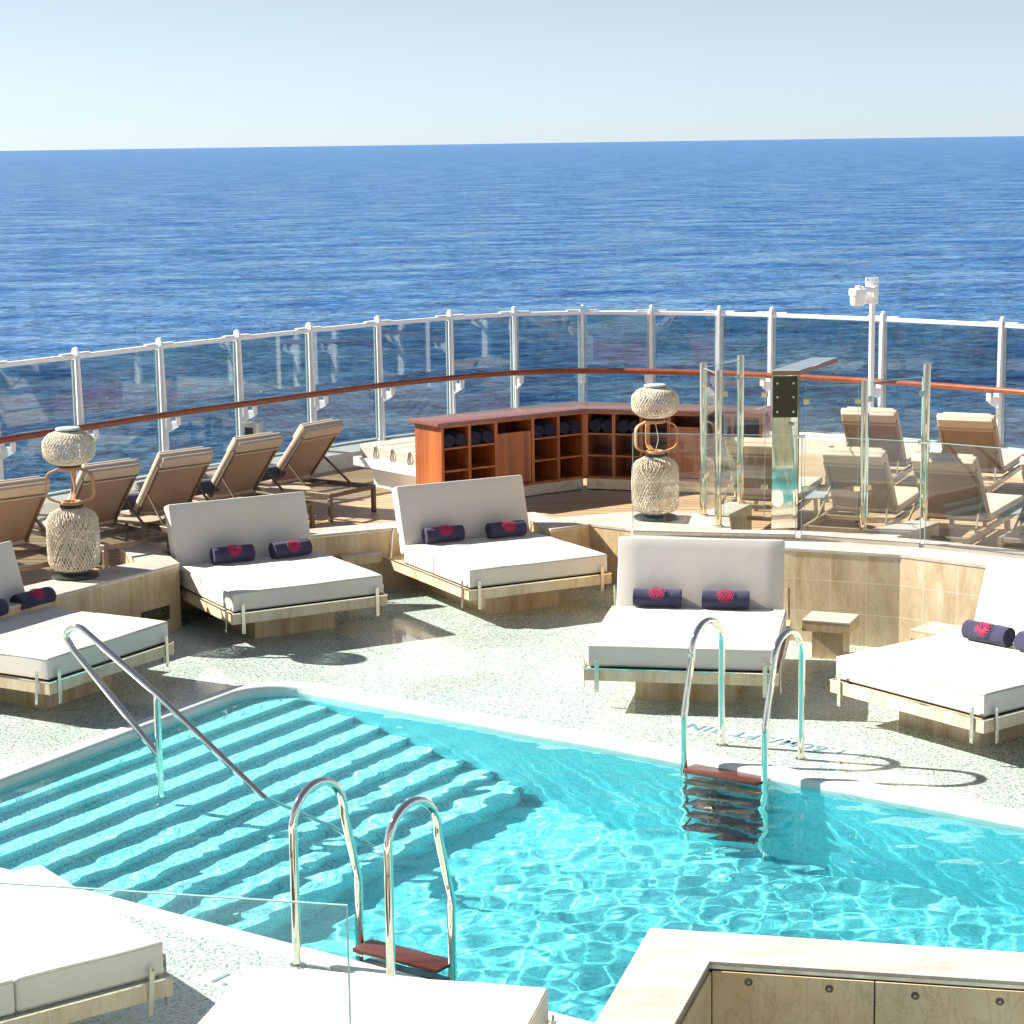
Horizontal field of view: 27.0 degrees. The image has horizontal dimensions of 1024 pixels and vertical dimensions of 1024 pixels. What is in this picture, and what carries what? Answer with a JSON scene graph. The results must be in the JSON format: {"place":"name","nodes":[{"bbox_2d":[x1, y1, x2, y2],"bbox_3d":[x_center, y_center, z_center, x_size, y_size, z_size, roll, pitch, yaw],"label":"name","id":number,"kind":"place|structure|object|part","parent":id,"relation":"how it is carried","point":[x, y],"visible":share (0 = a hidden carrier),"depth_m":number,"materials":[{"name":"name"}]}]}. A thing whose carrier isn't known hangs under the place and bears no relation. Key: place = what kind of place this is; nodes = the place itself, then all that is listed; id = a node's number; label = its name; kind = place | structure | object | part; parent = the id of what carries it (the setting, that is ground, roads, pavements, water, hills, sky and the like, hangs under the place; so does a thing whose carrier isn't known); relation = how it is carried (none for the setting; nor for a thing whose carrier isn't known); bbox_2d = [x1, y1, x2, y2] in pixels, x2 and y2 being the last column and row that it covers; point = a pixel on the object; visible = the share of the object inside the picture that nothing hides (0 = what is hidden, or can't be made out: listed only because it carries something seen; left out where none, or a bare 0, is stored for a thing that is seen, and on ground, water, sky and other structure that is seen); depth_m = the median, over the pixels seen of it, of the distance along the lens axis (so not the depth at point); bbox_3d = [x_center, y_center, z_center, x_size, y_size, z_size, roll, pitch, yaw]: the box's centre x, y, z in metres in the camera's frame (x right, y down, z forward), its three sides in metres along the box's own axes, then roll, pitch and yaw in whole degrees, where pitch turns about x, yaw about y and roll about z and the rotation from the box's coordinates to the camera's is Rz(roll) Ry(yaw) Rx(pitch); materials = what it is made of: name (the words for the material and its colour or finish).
{"place":"outdoors","nodes":[
{"label":"outdoors","id":0,"kind":"place"},
{"bbox_2d":[0,136,1023,492],"bbox_3d":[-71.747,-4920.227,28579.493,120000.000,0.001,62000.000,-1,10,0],"label":"sea","id":1,"kind":"structure","parent":0,"point":[102,250],"depth_m":506.32,"materials":[{"name":"liquid"}]},
{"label":"ship hull","id":2,"kind":"structure","parent":1,"relation":"in","visible":0},
{"bbox_2d":[44,429,1023,504],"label":"deck sill","id":3,"kind":"structure","parent":2,"relation":"on","point":[340,457],"depth_m":25.43,"materials":[{"name":"paint"}]},
{"bbox_2d":[242,421,262,435],"bbox_3d":[-2.943,-0.763,24.214,0.200,0.520,0.148,4,11,28],"label":"control box","id":4,"kind":"object","parent":3,"relation":"on","point":[251,427],"visible":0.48,"depth_m":24.13,"materials":[{"name":"silver metal"}]},
{"bbox_2d":[0,305,1023,495],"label":"wind screen","id":5,"kind":"object","parent":3,"relation":"on","point":[315,404],"visible":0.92,"depth_m":25.59,"materials":[{"name":"clear glass"}]},
{"bbox_2d":[0,693,1023,1022],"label":"pool water","id":6,"kind":"structure","parent":0,"point":[578,871],"depth_m":13.05,"materials":[{"name":"teal liquid"}]},
{"bbox_2d":[0,584,1023,1023],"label":"pool deck","id":7,"kind":"structure","parent":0,"point":[416,644],"depth_m":16.34,"materials":[{"name":"stone"}]},
{"bbox_2d":[0,865,173,1023],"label":"day bed","id":8,"kind":"object","parent":7,"relation":"on","point":[69,956],"visible":0.96,"depth_m":10.04,"materials":[{"name":"white fabric"}]},
{"bbox_2d":[0,541,173,708],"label":"day bed","id":9,"kind":"object","parent":7,"relation":"on","point":[41,666],"visible":0.94,"depth_m":16.45,"materials":[{"name":"white fabric"}]},
{"bbox_2d":[0,598,8,615],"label":"rolled towel","id":10,"kind":"object","parent":9,"relation":"on","point":[4,607],"visible":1,"depth_m":17.09,"materials":[{"name":"fabric"}]},
{"bbox_2d":[10,586,55,609],"bbox_3d":[-3.912,0.708,17.442,0.164,0.163,0.384,-2,8,32],"label":"rolled towel","id":11,"kind":"object","parent":9,"relation":"on","point":[33,597],"visible":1,"depth_m":17.38,"materials":[{"name":"fabric"}]},
{"bbox_2d":[0,882,350,1023],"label":"glass guard","id":12,"kind":"object","parent":7,"relation":"on","point":[193,895],"visible":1,"depth_m":6.91,"materials":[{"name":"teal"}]},
{"bbox_2d":[0,522,418,630],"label":"stone wall","id":13,"kind":"structure","parent":7,"relation":"on","point":[142,581],"depth_m":18.72,"materials":[{"name":"stone"}]},
{"bbox_2d":[41,426,100,580],"bbox_3d":[-3.762,-0.082,18.214,0.457,1.291,0.457,-1,10,0],"label":"floor lantern","id":14,"kind":"object","parent":13,"relation":"on","point":[65,572],"visible":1,"depth_m":18.12,"materials":[{"name":"wicker"}]},
{"bbox_2d":[193,969,240,989],"bbox_3d":[-1.025,2.438,10.599,1.360,0.006,0.180,6,12,34],"label":"depth marking","id":15,"kind":"object","parent":7,"relation":"on","point":[221,979],"visible":0.04,"depth_m":10.91,"materials":[{"name":"white tile"}]},
{"bbox_2d":[163,491,387,638],"bbox_3d":[-2.166,0.477,19.032,1.480,1.024,1.846,-6,11,-29],"label":"day bed","id":16,"kind":"object","parent":7,"relation":"on","point":[263,593],"visible":0.91,"depth_m":18.82,"materials":[{"name":"white fabric"}]},
{"bbox_2d":[210,544,254,563],"bbox_3d":[-2.520,0.375,19.252,0.384,0.162,0.164,-6,14,-27],"label":"rolled towel","id":17,"kind":"object","parent":16,"relation":"on","point":[232,553],"visible":1,"depth_m":19.20,"materials":[{"name":"fabric"}]},
{"bbox_2d":[269,538,311,558],"bbox_3d":[-2.020,0.331,19.479,0.374,0.165,0.164,-7,24,-32],"label":"rolled towel","id":18,"kind":"object","parent":16,"relation":"on","point":[291,548],"visible":1,"depth_m":19.42,"materials":[{"name":"fabric"}]},
{"bbox_2d":[338,551,381,570],"bbox_3d":[-1.492,0.560,20.412,0.404,0.370,0.344,-5,11,-24],"label":"stone stool","id":19,"kind":"object","parent":7,"relation":"on","point":[365,560],"visible":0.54,"depth_m":20.26,"materials":[{"name":"stone"}]},
{"bbox_2d":[288,777,456,976],"bbox_3d":[-0.708,2.612,11.175,0.704,2.458,0.607,6,12,34],"label":"pool ladder","id":20,"kind":"object","parent":7,"relation":"attached to","point":[390,952],"visible":0.87,"depth_m":11.04,"materials":[{"name":"silver metal"}]},
{"bbox_2d":[197,966,555,1023],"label":"day bed","id":21,"kind":"object","parent":7,"relation":"on","point":[262,995],"visible":0.99,"depth_m":9.36,"materials":[{"name":"white fabric"}]},
{"bbox_2d":[383,475,611,613],"bbox_3d":[-0.160,0.307,19.845,1.480,1.024,1.846,-6,11,-27],"label":"day bed","id":22,"kind":"object","parent":7,"relation":"on","point":[476,569],"visible":0.98,"depth_m":19.70,"materials":[{"name":"white fabric"}]},
{"bbox_2d":[422,525,464,542],"bbox_3d":[-0.643,0.204,20.079,0.384,0.162,0.164,-5,11,-24],"label":"rolled towel","id":23,"kind":"object","parent":22,"relation":"on","point":[442,533],"visible":1,"depth_m":20.03,"materials":[{"name":"fabric"}]},
{"bbox_2d":[485,520,526,538],"bbox_3d":[-0.053,0.160,20.297,0.374,0.165,0.164,-6,20,-26],"label":"rolled towel","id":24,"kind":"object","parent":22,"relation":"on","point":[507,528],"visible":1,"depth_m":20.24,"materials":[{"name":"fabric"}]},
{"bbox_2d":[0,681,1023,1023],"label":"pool coping","id":25,"kind":"object","parent":7,"relation":"on","point":[72,753],"visible":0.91,"depth_m":14.63,"materials":[{"name":"white stone"}]},
{"bbox_2d":[527,511,699,584],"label":"stone wall","id":26,"kind":"structure","parent":7,"relation":"on","point":[602,533],"depth_m":20.56,"materials":[{"name":"stone"}]},
{"bbox_2d":[631,383,678,521],"bbox_3d":[1.391,-0.585,20.727,0.470,1.317,0.471,-3,10,-12],"label":"floor lantern","id":27,"kind":"object","parent":26,"relation":"on","point":[647,513],"visible":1,"depth_m":20.62,"materials":[{"name":"wicker"}]},
{"bbox_2d":[583,537,791,702],"bbox_3d":[1.407,0.839,16.646,1.480,1.024,1.846,1,10,10],"label":"day bed","id":28,"kind":"object","parent":7,"relation":"on","point":[645,649],"visible":0.87,"depth_m":16.65,"materials":[{"name":"fabric"}]},
{"bbox_2d":[633,587,681,606],"bbox_3d":[1.169,0.682,17.162,0.384,0.162,0.164,1,6,10],"label":"rolled towel","id":29,"kind":"object","parent":28,"relation":"on","point":[657,596],"visible":1,"depth_m":17.11,"materials":[{"name":"fabric"}]},
{"bbox_2d":[702,589,749,608],"bbox_3d":[1.709,0.694,17.064,0.374,0.165,0.164,1,16,10],"label":"rolled towel","id":30,"kind":"object","parent":28,"relation":"on","point":[731,599],"visible":1,"depth_m":17.01,"materials":[{"name":"fabric"}]},
{"bbox_2d":[686,502,752,529],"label":"stone kerb","id":31,"kind":"structure","parent":7,"relation":"on","point":[734,517],"depth_m":19.77,"materials":[{"name":"stone"}]},
{"bbox_2d":[698,355,767,527],"bbox_3d":[1.972,-0.661,19.450,0.549,1.405,1.431,-1,10,0],"label":"shower screen","id":32,"kind":"object","parent":31,"relation":"on","point":[739,463],"visible":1,"depth_m":19.41,"materials":[{"name":"silver metal"}]},
{"bbox_2d":[681,617,806,785],"bbox_3d":[1.578,1.975,14.659,0.714,2.458,0.607,6,12,36],"label":"pool ladder","id":33,"kind":"object","parent":7,"relation":"attached to","point":[718,773],"visible":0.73,"depth_m":14.54,"materials":[{"name":"silver metal"}]},
{"bbox_2d":[595,928,1023,1023],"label":"stone counter","id":34,"kind":"object","parent":7,"relation":"on","point":[671,976],"visible":1,"depth_m":8.35,"materials":[{"name":"stone"}]},
{"bbox_2d":[630,528,1023,646],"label":"stone wall","id":35,"kind":"structure","parent":7,"relation":"on","point":[891,595],"depth_m":17.77,"materials":[{"name":"stone"}]},
{"bbox_2d":[632,433,1023,559],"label":"glass barrier","id":36,"kind":"object","parent":35,"relation":"on","point":[854,540],"visible":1,"depth_m":18.21,"materials":[{"name":"teal"}]},
{"bbox_2d":[801,611,859,658],"bbox_3d":[2.615,1.022,17.518,0.404,0.330,0.344,3,11,22],"label":"stone stool","id":37,"kind":"object","parent":7,"relation":"on","point":[831,632],"visible":0.99,"depth_m":17.42,"materials":[{"name":"stone"}]},
{"bbox_2d":[852,520,939,540],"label":"stone kerb","id":38,"kind":"structure","parent":7,"relation":"on","point":[910,529],"depth_m":18.79,"materials":[{"name":"stone"}]},
{"bbox_2d":[830,558,1023,746],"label":"day bed","id":39,"kind":"object","parent":7,"relation":"on","point":[956,685],"visible":0.93,"depth_m":15.13,"materials":[{"name":"white fabric"}]},
{"bbox_2d":[961,620,1015,646],"bbox_3d":[3.516,0.891,15.766,0.164,0.162,0.384,-14,16,-38],"label":"rolled towel","id":40,"kind":"object","parent":39,"relation":"on","point":[995,634],"visible":1,"depth_m":15.69,"materials":[{"name":"fabric"}]},
{"bbox_2d":[1014,631,1023,651],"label":"rolled towel","id":41,"kind":"object","parent":39,"relation":"on","point":[1019,641],"visible":1,"depth_m":15.46,"materials":[{"name":"fabric"}]},
{"bbox_2d":[910,622,961,640],"bbox_3d":[3.436,1.096,16.995,0.404,0.340,0.344,8,13,41],"label":"stone stool","id":42,"kind":"object","parent":7,"relation":"on","point":[930,629],"visible":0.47,"depth_m":16.95,"materials":[{"name":"stone"}]},
{"bbox_2d":[0,0,1023,150],"label":"sky","id":43,"kind":"structure","parent":0,"point":[75,74],"materials":[{"name":"blue"}]},
{"bbox_2d":[13,452,1023,585],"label":"lounger deck","id":44,"kind":"structure","parent":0,"point":[352,509],"depth_m":22.34,"materials":[{"name":"brown wood"}]},
{"bbox_2d":[0,476,82,570],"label":"sun lounger","id":45,"kind":"object","parent":44,"relation":"on","point":[22,500],"visible":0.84,"depth_m":18.69,"materials":[{"name":"brown metal"}]},
{"bbox_2d":[31,458,170,568],"bbox_3d":[-4.072,-0.055,19.988,0.732,0.961,2.021,-10,13,-42],"label":"sun lounger","id":46,"kind":"object","parent":44,"relation":"on","point":[114,481],"visible":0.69,"depth_m":19.63,"materials":[{"name":"beige fabric"}]},
{"bbox_2d":[116,514,164,542],"bbox_3d":[-3.517,0.220,20.205,0.470,0.331,0.470,-5,11,-23],"label":"round table","id":47,"kind":"object","parent":44,"relation":"on","point":[133,519],"visible":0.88,"depth_m":20.15,"materials":[{"name":"brown metal"}]},
{"bbox_2d":[74,446,213,533],"bbox_3d":[-3.494,-0.188,20.706,0.732,0.961,2.021,-10,13,-41],"label":"sun lounger","id":48,"kind":"object","parent":44,"relation":"on","point":[175,476],"visible":0.64,"depth_m":20.30,"materials":[{"name":"beige fabric"}]},
{"bbox_2d":[121,492,139,510],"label":"rolled towel","id":49,"kind":"object","parent":48,"relation":"on","point":[131,499],"visible":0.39,"depth_m":20.39,"materials":[{"name":"fabric"}]},
{"bbox_2d":[132,432,314,528],"bbox_3d":[-2.959,-0.356,21.635,2.021,0.961,0.732,8,13,42],"label":"sun lounger","id":50,"kind":"object","parent":44,"relation":"on","point":[244,465],"visible":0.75,"depth_m":21.28,"materials":[{"name":"beige fabric"}]},
{"bbox_2d":[195,478,218,495],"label":"rolled towel","id":51,"kind":"object","parent":50,"relation":"on","point":[206,486],"visible":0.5,"depth_m":21.21,"materials":[{"name":"fabric"}]},
{"bbox_2d":[198,419,375,521],"bbox_3d":[-2.455,-0.516,22.517,2.021,0.961,0.732,6,12,35],"label":"sun lounger","id":52,"kind":"object","parent":44,"relation":"on","point":[306,451],"visible":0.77,"depth_m":22.21,"materials":[{"name":"brown metal"}]},
{"bbox_2d":[260,464,285,481],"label":"rolled towel","id":53,"kind":"object","parent":52,"relation":"on","point":[273,470],"visible":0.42,"depth_m":22.07,"materials":[{"name":"fabric"}]},
{"bbox_2d":[265,485,310,493],"bbox_3d":[-2.261,-0.055,21.602,0.470,0.361,0.470,-5,11,-23],"label":"round table","id":54,"kind":"object","parent":44,"relation":"on","point":[287,489],"visible":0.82,"depth_m":21.54,"materials":[{"name":"beige wood"}]},
{"bbox_2d":[353,437,415,489],"bbox_3d":[-0.789,-0.530,23.812,1.450,0.497,1.350,-9,13,-39],"label":"cushioned bench","id":55,"kind":"object","parent":44,"relation":"on","point":[391,463],"visible":0.41,"depth_m":23.53,"materials":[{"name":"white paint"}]},
{"bbox_2d":[407,402,771,496],"bbox_3d":[0.865,-0.668,23.278,4.068,0.905,1.533,-2,10,-8],"label":"towel cabinet","id":56,"kind":"object","parent":44,"relation":"on","point":[558,462],"visible":0.65,"depth_m":23.12,"materials":[{"name":"brown wood"}]},
{"bbox_2d":[444,434,453,446],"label":"rolled towel","id":57,"kind":"object","parent":56,"relation":"on","point":[448,440],"visible":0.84,"depth_m":22.36,"materials":[{"name":"fabric"}]},
{"bbox_2d":[444,430,466,445],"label":"rolled towel","id":58,"kind":"object","parent":56,"relation":"on","point":[460,439],"visible":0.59,"depth_m":22.46,"materials":[{"name":"fabric"}]},
{"bbox_2d":[471,431,480,443],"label":"rolled towel","id":59,"kind":"object","parent":56,"relation":"on","point":[475,437],"visible":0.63,"depth_m":22.56,"materials":[{"name":"fabric"}]},
{"bbox_2d":[471,428,492,442],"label":"rolled towel","id":60,"kind":"object","parent":56,"relation":"on","point":[486,436],"visible":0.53,"depth_m":22.66,"materials":[{"name":"fabric"}]},
{"bbox_3d":[0.001,-0.586,22.904,0.438,0.555,0.096,-8,12,-35],"label":"door","id":61,"kind":"part","parent":56,"relation":"part of","materials":[{"name":"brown wood"}]},
{"bbox_2d":[534,424,543,436],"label":"rolled towel","id":62,"kind":"object","parent":56,"relation":"on","point":[538,430],"visible":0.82,"depth_m":23.03,"materials":[{"name":"fabric"}]},
{"bbox_2d":[534,421,554,435],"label":"rolled towel","id":63,"kind":"object","parent":56,"relation":"on","point":[549,429],"visible":0.56,"depth_m":23.12,"materials":[{"name":"fabric"}]},
{"bbox_2d":[560,422,568,433],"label":"rolled towel","id":64,"kind":"object","parent":56,"relation":"on","point":[564,427],"visible":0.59,"depth_m":23.22,"materials":[{"name":"fabric"}]},
{"bbox_2d":[560,419,580,432],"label":"rolled towel","id":65,"kind":"object","parent":56,"relation":"on","point":[574,426],"visible":0.57,"depth_m":23.32,"materials":[{"name":"fabric"}]},
{"bbox_2d":[589,416,607,431],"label":"rolled towel","id":66,"kind":"object","parent":56,"relation":"on","point":[595,425],"visible":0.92,"depth_m":23.35,"materials":[{"name":"fabric"}]},
{"bbox_2d":[601,418,611,432],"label":"rolled towel","id":67,"kind":"object","parent":56,"relation":"on","point":[606,425],"visible":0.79,"depth_m":23.31,"materials":[{"name":"fabric"}]},
{"bbox_2d":[616,417,634,432],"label":"rolled towel","id":68,"kind":"object","parent":56,"relation":"on","point":[622,426],"visible":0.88,"depth_m":23.27,"materials":[{"name":"fabric"}]},
{"bbox_2d":[629,418,639,431],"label":"rolled towel","id":69,"kind":"object","parent":56,"relation":"on","point":[633,424],"visible":0.33,"depth_m":23.22,"materials":[{"name":"fabric"}]},
{"bbox_3d":[1.903,-0.652,23.123,0.347,0.555,0.096,2,10,17],"label":"door","id":70,"kind":"part","parent":56,"relation":"part of","materials":[{"name":"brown wood"}]},
{"bbox_2d":[735,420,751,433],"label":"rolled towel","id":71,"kind":"object","parent":56,"relation":"on","point":[747,423],"visible":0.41,"depth_m":22.94,"materials":[{"name":"fabric"}]},
{"bbox_2d":[748,421,758,435],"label":"rolled towel","id":72,"kind":"object","parent":56,"relation":"on","point":[753,429],"visible":0.84,"depth_m":22.84,"materials":[{"name":"fabric"}]},
{"bbox_2d":[722,437,826,520],"bbox_3d":[2.540,-0.327,21.002,0.732,0.961,2.021,3,10,20],"label":"sun lounger","id":73,"kind":"object","parent":44,"relation":"on","point":[757,455],"visible":0.52,"depth_m":20.62,"materials":[{"name":"beige fabric"}]},
{"bbox_2d":[771,357,837,529],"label":"shower column","id":74,"kind":"structure","parent":44,"relation":"on","point":[785,421],"depth_m":18.72,"materials":[{"name":"silver metal"}]},
{"bbox_2d":[800,490,830,525],"bbox_3d":[2.930,-0.017,21.064,0.470,0.321,0.470,-5,11,-23],"label":"round table","id":75,"kind":"object","parent":44,"relation":"on","point":[814,495],"visible":0.38,"depth_m":20.93,"materials":[{"name":"brown metal"}]},
{"bbox_2d":[849,277,878,406],"bbox_3d":[4.169,-1.694,25.271,0.429,2.150,0.209,-7,12,-32],"label":"camera mast","id":76,"kind":"object","parent":44,"relation":"on","point":[867,293],"visible":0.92,"depth_m":25.18,"materials":[{"name":"white metal"}]},
{"bbox_2d":[803,446,928,532],"bbox_3d":[3.404,-0.216,20.289,0.732,0.961,2.021,4,11,24],"label":"sun lounger","id":77,"kind":"object","parent":44,"relation":"on","point":[841,464],"visible":0.77,"depth_m":19.89,"materials":[{"name":"beige fabric"}]},
{"bbox_2d":[802,364,930,530],"bbox_3d":[3.184,-0.381,18.848,1.256,1.785,0.275,-4,10,-18],"label":"shower screen","id":78,"kind":"object","parent":44,"relation":"on","point":[864,487],"visible":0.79,"depth_m":18.77,"materials":[{"name":"silver metal"}]},
{"bbox_2d":[825,407,929,501],"bbox_3d":[4.014,-0.723,23.161,0.732,0.961,2.021,3,11,23],"label":"sun lounger","id":79,"kind":"object","parent":44,"relation":"on","point":[884,423],"visible":0.58,"depth_m":22.66,"materials":[{"name":"beige fabric"}]},
{"bbox_2d":[906,452,1023,544],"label":"sun lounger","id":80,"kind":"object","parent":44,"relation":"on","point":[956,490],"visible":0.85,"depth_m":19.42,"materials":[{"name":"beige fabric"}]},
{"bbox_2d":[936,412,1023,492],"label":"sun lounger","id":81,"kind":"object","parent":44,"relation":"on","point":[976,429],"visible":0.71,"depth_m":22.13,"materials":[{"name":"beige fabric"}]},
{"bbox_2d":[981,507,1023,543],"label":"round table","id":82,"kind":"object","parent":44,"relation":"on","point":[1013,511],"visible":0.33,"depth_m":20.02,"materials":[{"name":"metal"}]},
{"bbox_2d":[998,456,1023,547],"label":"sun lounger","id":83,"kind":"object","parent":44,"relation":"on","point":[1008,535],"visible":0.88,"depth_m":19.01,"materials":[{"name":"beige fabric"}]},
{"bbox_2d":[668,720,867,758],"bbox_3d":[1.794,1.609,15.141,1.520,0.006,0.186,6,12,36],"label":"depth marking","id":84,"kind":"object","parent":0,"point":[790,743],"visible":0.81,"depth_m":15.09,"materials":[{"name":"white tile"}]},
{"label":"pool steps","id":85,"kind":"structure","parent":0,"visible":0},
{"bbox_2d":[63,624,266,796],"bbox_3d":[-1.994,1.661,14.286,2.530,1.642,0.047,5,11,29],"label":"stair handrail","id":86,"kind":"object","parent":85,"relation":"on","point":[156,747],"visible":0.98,"depth_m":14.51,"materials":[{"name":"silver metal"}]}
]}

